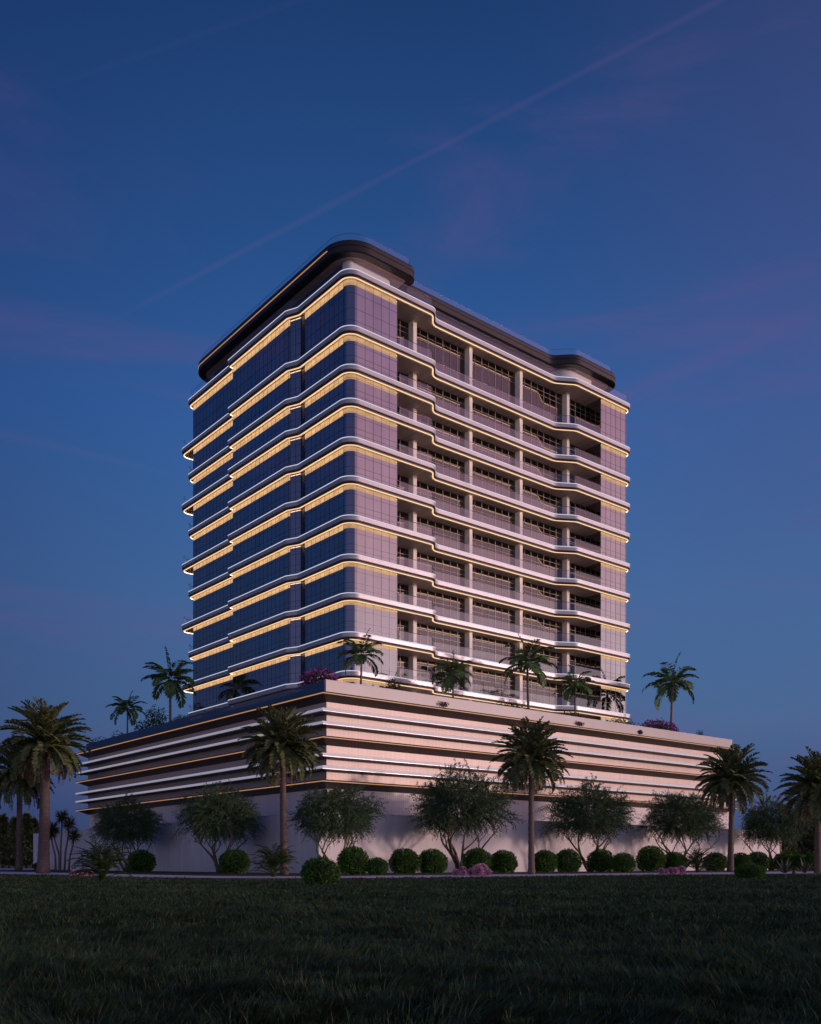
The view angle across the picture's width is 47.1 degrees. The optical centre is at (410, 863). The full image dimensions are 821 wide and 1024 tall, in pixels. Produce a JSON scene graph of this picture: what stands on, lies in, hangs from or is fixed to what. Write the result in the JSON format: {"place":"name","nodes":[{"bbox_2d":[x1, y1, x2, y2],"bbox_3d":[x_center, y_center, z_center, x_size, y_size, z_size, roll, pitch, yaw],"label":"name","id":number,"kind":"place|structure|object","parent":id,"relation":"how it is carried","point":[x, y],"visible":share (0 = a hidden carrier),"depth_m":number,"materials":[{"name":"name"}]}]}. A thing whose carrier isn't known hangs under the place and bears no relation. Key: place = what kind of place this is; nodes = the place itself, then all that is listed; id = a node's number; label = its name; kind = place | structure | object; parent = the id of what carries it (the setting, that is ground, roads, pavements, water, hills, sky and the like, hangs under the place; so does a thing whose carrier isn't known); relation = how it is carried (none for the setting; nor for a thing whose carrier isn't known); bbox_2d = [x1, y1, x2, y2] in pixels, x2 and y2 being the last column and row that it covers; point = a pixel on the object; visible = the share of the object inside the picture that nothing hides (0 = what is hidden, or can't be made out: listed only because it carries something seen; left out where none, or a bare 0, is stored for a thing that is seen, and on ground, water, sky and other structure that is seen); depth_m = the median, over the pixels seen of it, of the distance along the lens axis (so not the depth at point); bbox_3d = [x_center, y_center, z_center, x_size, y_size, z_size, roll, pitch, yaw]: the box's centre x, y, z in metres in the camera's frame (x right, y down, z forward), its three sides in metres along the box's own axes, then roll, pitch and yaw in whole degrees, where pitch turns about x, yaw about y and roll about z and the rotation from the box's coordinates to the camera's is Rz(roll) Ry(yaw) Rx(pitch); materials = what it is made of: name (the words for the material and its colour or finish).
{"place":"outdoors","nodes":[
{"label":"outdoors","id":0,"kind":"place"},
{"bbox_2d":[0,697,96,873],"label":"date palm","id":1,"kind":"object","parent":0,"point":[43,746],"visible":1,"depth_m":71.50,"materials":[{"name":"green plant"}]},
{"bbox_2d":[0,871,813,877],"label":"path","id":2,"kind":"structure","parent":0,"point":[390,876],"depth_m":59.22,"materials":[{"name":"grey concrete"}]},
{"bbox_2d":[244,840,298,876],"bbox_3d":[-7.777,-0.329,53.080,3.287,2.164,3.077,0,0,-25],"label":"bamboo palm","id":3,"kind":"object","parent":2,"relation":"on","point":[275,860],"visible":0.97,"depth_m":52.77,"materials":[{"name":"green plant"}]},
{"bbox_2d":[677,845,718,872],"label":"bamboo palm","id":4,"kind":"object","parent":2,"relation":"on","point":[697,859],"visible":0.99,"depth_m":79.11,"materials":[{"name":"green plant"}]},
{"bbox_2d":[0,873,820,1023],"bbox_3d":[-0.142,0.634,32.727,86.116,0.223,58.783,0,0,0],"label":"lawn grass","id":5,"kind":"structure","parent":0,"point":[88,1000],"depth_m":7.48,"materials":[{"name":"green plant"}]},
{"bbox_2d":[0,864,820,1023],"bbox_3d":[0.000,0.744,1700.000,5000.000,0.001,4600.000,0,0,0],"label":"ground","id":6,"kind":"structure","parent":0,"point":[225,874],"depth_m":13.84,"materials":[{"name":"green plant"}]},
{"bbox_2d":[0,813,13,867],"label":"tree","id":7,"kind":"object","parent":6,"relation":"on","point":[4,822],"visible":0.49,"depth_m":155.50,"materials":[{"name":"green plant"}]},
{"bbox_2d":[0,816,32,867],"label":"tree","id":8,"kind":"object","parent":6,"relation":"on","point":[8,840],"visible":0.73,"depth_m":151.16,"materials":[{"name":"green plant"}]},
{"bbox_2d":[0,744,55,869],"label":"date palm","id":9,"kind":"object","parent":6,"relation":"on","point":[8,781],"visible":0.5,"depth_m":107.01,"materials":[{"name":"green plant"}]},
{"bbox_2d":[22,812,35,867],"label":"tree","id":10,"kind":"object","parent":6,"relation":"on","point":[29,828],"visible":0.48,"depth_m":157.44,"materials":[{"name":"green plant"}]},
{"bbox_2d":[50,808,82,870],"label":"dracaena","id":11,"kind":"object","parent":6,"relation":"on","point":[55,831],"visible":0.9,"depth_m":98.13,"materials":[{"name":"green plant"}]},
{"bbox_2d":[65,833,136,880],"bbox_3d":[-12.747,-0.248,38.943,3.039,1.998,2.793,0,0,-34],"label":"bamboo palm","id":12,"kind":"object","parent":6,"relation":"on","point":[102,861],"visible":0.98,"depth_m":38.78,"materials":[{"name":"green plant"}]},
{"bbox_2d":[86,790,172,871],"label":"feathery tree","id":13,"kind":"object","parent":6,"relation":"on","point":[116,821],"visible":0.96,"depth_m":90.45,"materials":[{"name":"green plant"}]},
{"bbox_2d":[126,849,156,872],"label":"round bush","id":14,"kind":"object","parent":6,"relation":"on","point":[144,860],"visible":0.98,"depth_m":80.91,"materials":[{"name":"green plant"}]},
{"bbox_2d":[170,775,266,872],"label":"feathery tree","id":15,"kind":"object","parent":6,"relation":"on","point":[208,813],"visible":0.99,"depth_m":75.97,"materials":[{"name":"green plant"}]},
{"bbox_2d":[218,849,250,873],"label":"round bush","id":16,"kind":"object","parent":6,"relation":"on","point":[236,861],"visible":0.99,"depth_m":68.14,"materials":[{"name":"green plant"}]},
{"bbox_2d":[237,705,324,874],"bbox_3d":[-8.598,-4.905,63.066,5.741,11.312,6.053,0,0,-42],"label":"date palm","id":17,"kind":"object","parent":6,"relation":"on","point":[286,748],"visible":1,"depth_m":62.34,"materials":[{"name":"green plant"}]},
{"bbox_2d":[300,856,341,884],"bbox_3d":[-3.054,0.244,31.995,1.469,1.080,1.451,0,0,14],"label":"round bush","id":18,"kind":"object","parent":6,"relation":"on","point":[318,870],"visible":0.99,"depth_m":31.60,"materials":[{"name":"green plant"}]},
{"bbox_2d":[286,783,392,860],"bbox_3d":[-5.030,-2.553,65.457,7.223,6.753,7.146,0,0,-44],"label":"feathery tree","id":19,"kind":"object","parent":6,"relation":"on","point":[332,827],"visible":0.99,"depth_m":64.50,"materials":[{"name":"green plant"}]},
{"bbox_2d":[336,845,370,875],"bbox_3d":[-3.655,-0.215,60.479,2.324,2.081,2.395,0,0,-3],"label":"round bush","id":20,"kind":"object","parent":6,"relation":"on","point":[353,860],"visible":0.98,"depth_m":59.84,"materials":[{"name":"green plant"}]},
{"bbox_2d":[367,857,388,874],"bbox_3d":[-2.131,0.147,60.421,1.529,1.291,1.535,0,0,5],"label":"round bush","id":21,"kind":"object","parent":6,"relation":"on","point":[377,865],"visible":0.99,"depth_m":60.03,"materials":[{"name":"green plant"}]},
{"bbox_2d":[389,848,420,873],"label":"round bush","id":22,"kind":"object","parent":6,"relation":"on","point":[406,860],"visible":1,"depth_m":67.65,"materials":[{"name":"green plant"}]},
{"bbox_2d":[33,813,779,872],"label":"boundary wall","id":23,"kind":"structure","parent":6,"relation":"on","point":[393,833],"depth_m":87.48,"materials":[{"name":"white paint"}]},
{"bbox_2d":[75,233,738,828],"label":"apartment building","id":24,"kind":"structure","parent":6,"relation":"on","point":[415,481],"depth_m":96.15,"materials":[{"name":"white concrete"}]},
{"bbox_2d":[105,691,146,732],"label":"queen palm","id":25,"kind":"object","parent":24,"relation":"on","point":[122,707],"visible":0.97,"depth_m":113.64,"materials":[{"name":"green plant"}]},
{"bbox_2d":[143,704,168,727],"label":"terrace shrub","id":26,"kind":"object","parent":24,"relation":"on","point":[153,714],"visible":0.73,"depth_m":106.11,"materials":[{"name":"green plant"}]},
{"bbox_2d":[141,646,197,721],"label":"queen palm","id":27,"kind":"object","parent":24,"relation":"on","point":[170,686],"visible":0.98,"depth_m":103.93,"materials":[{"name":"green plant"}]},
{"bbox_2d":[298,666,339,686],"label":"flowering shrub","id":28,"kind":"object","parent":24,"relation":"on","point":[312,678],"visible":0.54,"depth_m":78.53,"materials":[{"name":"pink plant"}]},
{"bbox_2d":[336,628,383,684],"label":"queen palm","id":29,"kind":"object","parent":24,"relation":"on","point":[358,659],"visible":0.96,"depth_m":81.00,"materials":[{"name":"green plant"}]},
{"bbox_2d":[397,318,408,347],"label":"window","id":30,"kind":"structure","parent":24,"relation":"in","point":[402,326],"depth_m":92.92,"materials":[{"name":"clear glass"}]},
{"bbox_2d":[397,510,408,529],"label":"window","id":31,"kind":"structure","parent":24,"relation":"in","point":[401,523],"depth_m":92.92,"materials":[{"name":"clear glass"}]},
{"bbox_2d":[397,546,408,566],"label":"window","id":32,"kind":"structure","parent":24,"relation":"in","point":[403,561],"depth_m":92.96,"materials":[{"name":"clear glass"}]},
{"bbox_2d":[397,583,408,603],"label":"window","id":33,"kind":"structure","parent":24,"relation":"in","point":[401,588],"depth_m":92.94,"materials":[{"name":"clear glass"}]},
{"bbox_2d":[397,619,408,641],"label":"window","id":34,"kind":"structure","parent":24,"relation":"in","point":[403,625],"depth_m":92.96,"materials":[{"name":"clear glass"}]},
{"bbox_2d":[397,655,408,678],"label":"window","id":35,"kind":"structure","parent":24,"relation":"in","point":[402,661],"depth_m":92.92,"materials":[{"name":"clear glass"}]},
{"bbox_2d":[417,327,464,381],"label":"window","id":36,"kind":"structure","parent":24,"relation":"in","point":[445,353],"depth_m":96.31,"materials":[{"name":"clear glass"}]},
{"bbox_2d":[417,379,464,416],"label":"window","id":37,"kind":"structure","parent":24,"relation":"in","point":[439,393],"depth_m":96.50,"materials":[{"name":"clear glass"}]},
{"bbox_2d":[417,414,464,446],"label":"window","id":38,"kind":"structure","parent":24,"relation":"in","point":[440,434],"depth_m":96.50,"materials":[{"name":"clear glass"}]},
{"bbox_2d":[417,445,464,481],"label":"window","id":39,"kind":"structure","parent":24,"relation":"in","point":[440,459],"depth_m":96.41,"materials":[{"name":"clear glass"}]},
{"bbox_2d":[417,481,464,516],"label":"window","id":40,"kind":"structure","parent":24,"relation":"in","point":[440,494],"depth_m":96.36,"materials":[{"name":"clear glass"}]},
{"bbox_2d":[417,516,464,551],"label":"window","id":41,"kind":"structure","parent":24,"relation":"in","point":[439,529],"depth_m":96.31,"materials":[{"name":"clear glass"}]},
{"bbox_2d":[417,552,464,586],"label":"window","id":42,"kind":"structure","parent":24,"relation":"in","point":[439,564],"depth_m":96.31,"materials":[{"name":"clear glass"}]},
{"bbox_2d":[417,588,464,620],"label":"window","id":43,"kind":"structure","parent":24,"relation":"in","point":[440,600],"depth_m":96.22,"materials":[{"name":"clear glass"}]},
{"bbox_2d":[417,623,464,655],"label":"window","id":44,"kind":"structure","parent":24,"relation":"in","point":[442,635],"depth_m":96.22,"materials":[{"name":"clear glass"}]},
{"bbox_2d":[417,659,464,690],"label":"window","id":45,"kind":"structure","parent":24,"relation":"in","point":[426,666],"depth_m":95.21,"materials":[{"name":"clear glass"}]},
{"bbox_2d":[431,653,472,697],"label":"queen palm","id":46,"kind":"object","parent":24,"relation":"on","point":[451,674],"visible":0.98,"depth_m":87.64,"materials":[{"name":"green plant"}]},
{"bbox_2d":[472,353,514,403],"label":"window","id":47,"kind":"structure","parent":24,"relation":"in","point":[487,372],"depth_m":100.83,"materials":[{"name":"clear glass"}]},
{"bbox_2d":[472,402,514,436],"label":"window","id":48,"kind":"structure","parent":24,"relation":"in","point":[482,411],"depth_m":100.83,"materials":[{"name":"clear glass"}]},
{"bbox_2d":[472,436,514,465],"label":"window","id":49,"kind":"structure","parent":24,"relation":"in","point":[476,448],"depth_m":100.83,"materials":[{"name":"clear glass"}]},
{"bbox_2d":[472,466,514,498],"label":"window","id":50,"kind":"structure","parent":24,"relation":"in","point":[487,476],"depth_m":100.83,"materials":[{"name":"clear glass"}]},
{"bbox_2d":[472,499,514,532],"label":"window","id":51,"kind":"structure","parent":24,"relation":"in","point":[477,506],"depth_m":100.79,"materials":[{"name":"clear glass"}]},
{"bbox_2d":[472,533,514,565],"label":"window","id":52,"kind":"structure","parent":24,"relation":"in","point":[479,541],"depth_m":100.83,"materials":[{"name":"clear glass"}]},
{"bbox_2d":[472,567,514,598],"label":"window","id":53,"kind":"structure","parent":24,"relation":"in","point":[479,575],"depth_m":100.83,"materials":[{"name":"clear glass"}]},
{"bbox_2d":[472,601,514,631],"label":"window","id":54,"kind":"structure","parent":24,"relation":"in","point":[480,609],"depth_m":100.83,"materials":[{"name":"grey glass"}]},
{"bbox_2d":[472,634,514,664],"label":"window","id":55,"kind":"structure","parent":24,"relation":"in","point":[481,643],"depth_m":100.64,"materials":[{"name":"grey glass"}]},
{"bbox_2d":[472,668,514,698],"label":"window","id":56,"kind":"structure","parent":24,"relation":"in","point":[482,677],"depth_m":100.74,"materials":[{"name":"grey glass"}]},
{"bbox_2d":[499,633,559,709],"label":"queen palm","id":57,"kind":"object","parent":24,"relation":"on","point":[533,665],"visible":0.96,"depth_m":93.86,"materials":[{"name":"green plant"}]},
{"bbox_2d":[523,377,561,422],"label":"window","id":58,"kind":"structure","parent":24,"relation":"in","point":[535,394],"depth_m":105.67,"materials":[{"name":"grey glass"}]},
{"bbox_2d":[523,424,561,453],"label":"window","id":59,"kind":"structure","parent":24,"relation":"in","point":[527,430],"depth_m":105.57,"materials":[{"name":"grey glass"}]},
{"bbox_2d":[523,456,561,481],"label":"window","id":60,"kind":"structure","parent":24,"relation":"in","point":[554,477],"depth_m":105.57,"materials":[{"name":"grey glass"}]},
{"bbox_2d":[523,484,561,513],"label":"window","id":61,"kind":"structure","parent":24,"relation":"in","point":[529,491],"depth_m":105.67,"materials":[{"name":"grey glass"}]},
{"bbox_2d":[523,516,561,545],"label":"window","id":62,"kind":"structure","parent":24,"relation":"in","point":[528,523],"depth_m":105.67,"materials":[{"name":"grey glass"}]},
{"bbox_2d":[523,548,561,577],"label":"window","id":63,"kind":"structure","parent":24,"relation":"in","point":[529,556],"depth_m":105.67,"materials":[{"name":"grey glass"}]},
{"bbox_2d":[523,581,561,609],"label":"window","id":64,"kind":"structure","parent":24,"relation":"in","point":[529,588],"depth_m":105.67,"materials":[{"name":"grey glass"}]},
{"bbox_2d":[523,613,561,641],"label":"window","id":65,"kind":"structure","parent":24,"relation":"in","point":[531,621],"depth_m":105.67,"materials":[{"name":"grey glass"}]},
{"bbox_2d":[523,646,561,673],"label":"window","id":66,"kind":"structure","parent":24,"relation":"in","point":[555,658],"depth_m":106.61,"materials":[{"name":"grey glass"}]},
{"bbox_2d":[523,678,561,704],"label":"window","id":67,"kind":"structure","parent":24,"relation":"in","point":[535,687],"depth_m":105.73,"materials":[{"name":"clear glass"}]},
{"bbox_2d":[553,663,598,716],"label":"queen palm","id":68,"kind":"object","parent":24,"relation":"on","point":[579,683],"visible":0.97,"depth_m":98.55,"materials":[{"name":"green plant"}]},
{"bbox_2d":[569,399,585,427],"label":"window","id":69,"kind":"structure","parent":24,"relation":"in","point":[577,409],"depth_m":109.43,"materials":[{"name":"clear glass"}]},
{"bbox_2d":[569,501,585,517],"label":"window","id":70,"kind":"structure","parent":24,"relation":"in","point":[573,510],"depth_m":109.32,"materials":[{"name":"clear glass"}]},
{"bbox_2d":[569,532,585,548],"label":"window","id":71,"kind":"structure","parent":24,"relation":"in","point":[574,542],"depth_m":109.38,"materials":[{"name":"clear glass"}]},
{"bbox_2d":[569,562,585,580],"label":"window","id":72,"kind":"structure","parent":24,"relation":"in","point":[572,574],"depth_m":109.43,"materials":[{"name":"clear glass"}]},
{"bbox_2d":[569,593,585,612],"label":"window","id":73,"kind":"structure","parent":24,"relation":"in","point":[572,598],"depth_m":109.43,"materials":[{"name":"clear glass"}]},
{"bbox_2d":[569,624,585,643],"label":"window","id":74,"kind":"structure","parent":24,"relation":"in","point":[574,630],"depth_m":109.38,"materials":[{"name":"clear glass"}]},
{"bbox_2d":[569,655,585,674],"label":"window","id":75,"kind":"structure","parent":24,"relation":"in","point":[576,661],"depth_m":109.43,"materials":[{"name":"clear glass"}]},
{"bbox_2d":[569,686,585,706],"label":"window","id":76,"kind":"structure","parent":24,"relation":"in","point":[579,702],"depth_m":109.64,"materials":[{"name":"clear glass"}]},
{"bbox_2d":[640,717,678,731],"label":"flowering shrub","id":77,"kind":"object","parent":24,"relation":"on","point":[663,726],"visible":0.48,"depth_m":106.36,"materials":[{"name":"purple plant"}]},
{"bbox_2d":[642,651,698,725],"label":"queen palm","id":78,"kind":"object","parent":24,"relation":"on","point":[675,683],"visible":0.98,"depth_m":109.14,"materials":[{"name":"green plant"}]},
{"bbox_2d":[418,848,448,873],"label":"round bush","id":79,"kind":"object","parent":6,"relation":"on","point":[435,861],"visible":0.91,"depth_m":69.31,"materials":[{"name":"green plant"}]},
{"bbox_2d":[406,753,522,868],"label":"feathery tree","id":80,"kind":"object","parent":6,"relation":"on","point":[472,805],"visible":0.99,"depth_m":75.25,"materials":[{"name":"green plant"}]},
{"bbox_2d":[461,847,493,872],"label":"round bush","id":81,"kind":"object","parent":6,"relation":"on","point":[474,856],"visible":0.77,"depth_m":72.22,"materials":[{"name":"green plant"}]},
{"bbox_2d":[490,849,518,872],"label":"round bush","id":82,"kind":"object","parent":6,"relation":"on","point":[503,860],"visible":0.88,"depth_m":73.96,"materials":[{"name":"green plant"}]},
{"bbox_2d":[489,716,573,873],"bbox_3d":[8.366,-4.812,65.491,5.757,11.126,5.964,0,0,35],"label":"date palm","id":83,"kind":"object","parent":6,"relation":"on","point":[533,751],"visible":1,"depth_m":64.91,"materials":[{"name":"green plant"}]},
{"bbox_2d":[534,849,557,872],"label":"round bush","id":84,"kind":"object","parent":6,"relation":"on","point":[545,860],"visible":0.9,"depth_m":76.99,"materials":[{"name":"green plant"}]},
{"bbox_2d":[556,848,582,872],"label":"round bush","id":85,"kind":"object","parent":6,"relation":"on","point":[569,860],"visible":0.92,"depth_m":78.79,"materials":[{"name":"green plant"}]},
{"bbox_2d":[534,772,638,871],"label":"feathery tree","id":86,"kind":"object","parent":6,"relation":"on","point":[582,822],"visible":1,"depth_m":85.61,"materials":[{"name":"green plant"}]},
{"bbox_2d":[586,849,613,871],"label":"round bush","id":87,"kind":"object","parent":6,"relation":"on","point":[599,860],"visible":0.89,"depth_m":81.51,"materials":[{"name":"green plant"}]},
{"bbox_2d":[610,852,636,872],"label":"round bush","id":88,"kind":"object","parent":6,"relation":"on","point":[623,862],"visible":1,"depth_m":78.84,"materials":[{"name":"green plant"}]},
{"bbox_2d":[635,844,666,871],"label":"round bush","id":89,"kind":"object","parent":6,"relation":"on","point":[651,859],"visible":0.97,"depth_m":85.98,"materials":[{"name":"green plant"}]},
{"bbox_2d":[663,851,687,868],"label":"round bush","id":90,"kind":"object","parent":6,"relation":"on","point":[672,859],"visible":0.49,"depth_m":88.22,"materials":[{"name":"green plant"}]},
{"bbox_2d":[633,788,728,868],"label":"feathery tree","id":91,"kind":"object","parent":6,"relation":"on","point":[676,809],"visible":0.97,"depth_m":94.30,"materials":[{"name":"green plant"}]},
{"bbox_2d":[702,852,726,870],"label":"round bush","id":92,"kind":"object","parent":6,"relation":"on","point":[721,862],"visible":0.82,"depth_m":92.62,"materials":[{"name":"green plant"}]},
{"bbox_2d":[693,743,772,871],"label":"date palm","id":93,"kind":"object","parent":6,"relation":"on","point":[733,776],"visible":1,"depth_m":85.10,"materials":[{"name":"green plant"}]},
{"bbox_2d":[734,852,752,868],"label":"round bush","id":94,"kind":"object","parent":6,"relation":"on","point":[741,858],"visible":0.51,"depth_m":95.46,"materials":[{"name":"green plant"}]},
{"bbox_2d":[734,862,766,877],"bbox_3d":[16.959,0.347,47.006,1.696,0.862,1.756,0,0,42],"label":"round bush","id":95,"kind":"object","parent":6,"relation":"on","point":[748,870],"visible":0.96,"depth_m":46.55,"materials":[{"name":"green plant"}]},
{"bbox_2d":[748,851,770,868],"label":"round bush","id":96,"kind":"object","parent":6,"relation":"on","point":[761,858],"visible":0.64,"depth_m":97.46,"materials":[{"name":"green plant"}]},
{"bbox_2d":[734,789,814,869],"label":"feathery tree","id":97,"kind":"object","parent":6,"relation":"on","point":[770,829],"visible":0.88,"depth_m":105.27,"materials":[{"name":"green plant"}]},
{"bbox_2d":[771,852,792,869],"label":"round bush","id":98,"kind":"object","parent":6,"relation":"on","point":[784,856],"visible":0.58,"depth_m":104.79,"materials":[{"name":"green plant"}]},
{"bbox_2d":[781,822,801,855],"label":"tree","id":99,"kind":"object","parent":6,"relation":"on","point":[793,849],"visible":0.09,"depth_m":118.78,"materials":[{"name":"green plant"}]},
{"bbox_2d":[775,858,815,873],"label":"agave","id":100,"kind":"object","parent":6,"relation":"on","point":[786,867],"visible":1,"depth_m":69.91,"materials":[{"name":"green plant"}]},
{"bbox_2d":[773,746,820,872],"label":"date palm","id":101,"kind":"object","parent":6,"relation":"on","point":[806,788],"visible":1,"depth_m":75.72,"materials":[{"name":"green plant"}]},
{"bbox_2d":[789,854,805,869],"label":"round bush","id":102,"kind":"object","parent":6,"relation":"on","point":[795,859],"visible":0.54,"depth_m":103.16,"materials":[{"name":"green plant"}]},
{"bbox_2d":[0,0,820,830],"label":"sky","id":103,"kind":"structure","parent":0,"point":[632,186],"materials":[{"name":"blue"}]},
{"bbox_2d":[786,817,814,855],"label":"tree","id":104,"kind":"object","parent":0,"point":[808,840],"visible":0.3,"depth_m":122.71,"materials":[{"name":"green plant"}]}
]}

